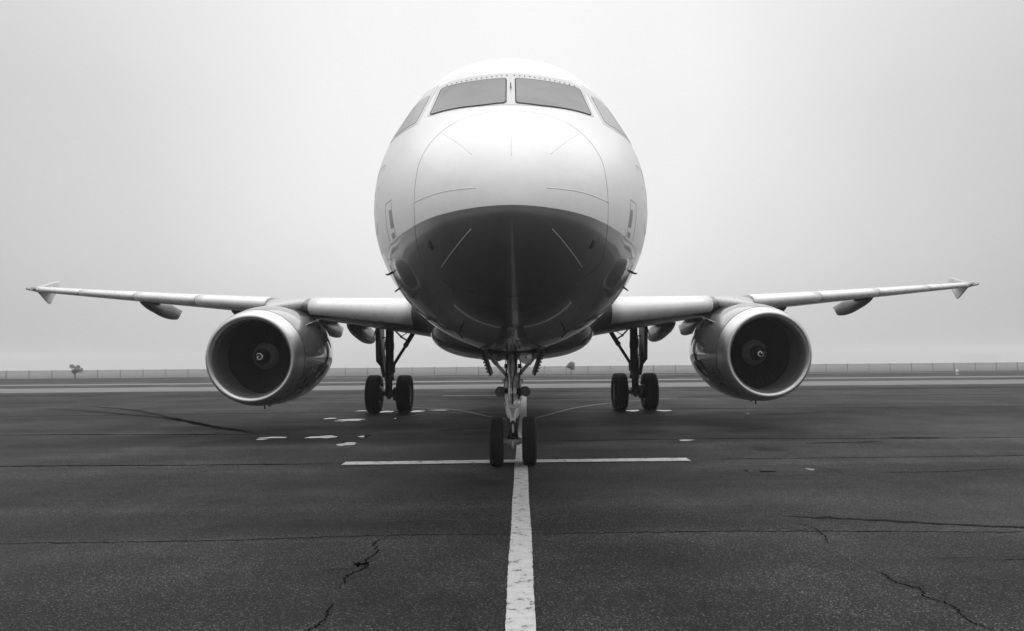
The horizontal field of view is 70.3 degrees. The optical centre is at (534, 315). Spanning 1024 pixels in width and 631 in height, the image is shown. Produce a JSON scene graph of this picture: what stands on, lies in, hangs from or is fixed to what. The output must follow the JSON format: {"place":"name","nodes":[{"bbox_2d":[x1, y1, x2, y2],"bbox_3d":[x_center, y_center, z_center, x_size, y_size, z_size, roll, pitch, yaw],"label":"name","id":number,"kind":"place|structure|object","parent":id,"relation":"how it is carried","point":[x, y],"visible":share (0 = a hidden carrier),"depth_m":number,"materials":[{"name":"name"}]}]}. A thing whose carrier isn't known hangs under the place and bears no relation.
{"place":"outdoors","nodes":[
{"label":"outdoors","id":0,"kind":"place"},
{"bbox_2d":[0,371,1023,630],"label":"apron","id":1,"kind":"object","parent":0,"point":[898,507],"visible":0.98,"depth_m":8.17,"materials":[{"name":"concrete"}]},
{"bbox_2d":[306,435,337,437],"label":"puddle","id":2,"kind":"object","parent":1,"relation":"on","point":[329,436],"visible":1,"depth_m":15.73,"materials":[{"name":"white liquid"}]},
{"bbox_2d":[336,442,355,445],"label":"puddle","id":3,"kind":"object","parent":1,"relation":"on","point":[349,443],"visible":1,"depth_m":14.31,"materials":[{"name":"white liquid"}]},
{"bbox_2d":[338,419,363,420],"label":"puddle","id":4,"kind":"object","parent":1,"relation":"on","point":[350,419],"visible":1,"depth_m":19.90,"materials":[{"name":"white liquid"}]},
{"bbox_2d":[443,395,490,395],"bbox_3d":[-2.611,3.446,31.348,2.659,0.001,0.392,0,-3,-1],"label":"painted cross line","id":5,"kind":"object","parent":1,"relation":"on","point":[466,395],"visible":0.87,"depth_m":31.33,"materials":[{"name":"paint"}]},
{"bbox_2d":[436,408,504,418],"bbox_3d":[-2.246,2.954,22.251,0.908,0.001,5.923,2,-4,-37],"label":"painted turning line","id":6,"kind":"object","parent":1,"relation":"on","point":[468,411],"visible":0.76,"depth_m":22.03,"materials":[{"name":"paint"}]},
{"bbox_2d":[25,59,978,465],"bbox_3d":[-1.200,-2.794,26.216,26.741,11.904,29.277,-3,-4,39],"label":"airliner","id":7,"kind":"object","parent":1,"relation":"on","point":[511,211],"visible":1,"depth_m":9.00,"materials":[{"name":"paint"}]},
{"bbox_2d":[0,379,1023,392],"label":"concrete lane","id":8,"kind":"structure","parent":1,"relation":"on","point":[489,386],"depth_m":40.33,"materials":[{"name":"grey concrete"}]},
{"bbox_2d":[0,376,1023,385],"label":"concrete lane","id":9,"kind":"structure","parent":1,"relation":"on","point":[501,380],"depth_m":48.35,"materials":[{"name":"grey concrete"}]},
{"bbox_2d":[341,458,690,464],"bbox_3d":[-0.281,2.369,11.828,5.611,0.001,0.378,0,-3,-2],"label":"painted stop line","id":10,"kind":"object","parent":1,"relation":"on","point":[511,461],"visible":0.95,"depth_m":11.82,"materials":[{"name":"white paint"}]},
{"bbox_2d":[505,396,535,630],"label":"painted centre line","id":11,"kind":"object","parent":1,"relation":"on","point":[520,611],"visible":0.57,"depth_m":6.22,"materials":[{"name":"white paint"}]},
{"bbox_2d":[535,398,667,417],"bbox_3d":[2.219,3.028,24.291,1.134,0.001,11.088,-2,-4,33],"label":"painted turning line","id":12,"kind":"object","parent":1,"relation":"on","point":[575,407],"visible":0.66,"depth_m":22.93,"materials":[{"name":"paint"}]},
{"bbox_2d":[335,371,1021,377],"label":"painted edge line","id":13,"kind":"object","parent":1,"relation":"on","point":[673,374],"visible":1,"depth_m":59.92,"materials":[{"name":"white paint"}]},
{"bbox_2d":[0,364,1023,379],"bbox_3d":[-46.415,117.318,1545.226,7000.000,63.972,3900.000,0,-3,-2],"label":"ground","id":14,"kind":"structure","parent":0,"point":[442,372],"depth_m":1365.99,"materials":[{"name":"grey plant"}]},
{"bbox_2d":[69,364,82,378],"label":"tree","id":15,"kind":"object","parent":14,"relation":"on","point":[71,366],"visible":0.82,"depth_m":122.38,"materials":[{"name":"grey plant"}]},
{"bbox_2d":[6,362,1023,378],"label":"perimeter fence","id":16,"kind":"object","parent":14,"relation":"on","point":[522,367],"visible":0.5,"depth_m":74.77,"materials":[{"name":"grey metal"}]},
{"bbox_2d":[567,362,574,373],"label":"tree","id":17,"kind":"object","parent":14,"relation":"on","point":[570,365],"visible":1,"depth_m":139.74,"materials":[{"name":"grey plant"}]},
{"bbox_2d":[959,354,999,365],"bbox_3d":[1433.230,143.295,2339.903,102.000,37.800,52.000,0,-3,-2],"label":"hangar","id":18,"kind":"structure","parent":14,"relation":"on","point":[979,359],"depth_m":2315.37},
{"bbox_2d":[0,0,1023,372],"label":"sky","id":19,"kind":"structure","parent":0,"point":[208,147],"materials":[{"name":"white"}]}
]}

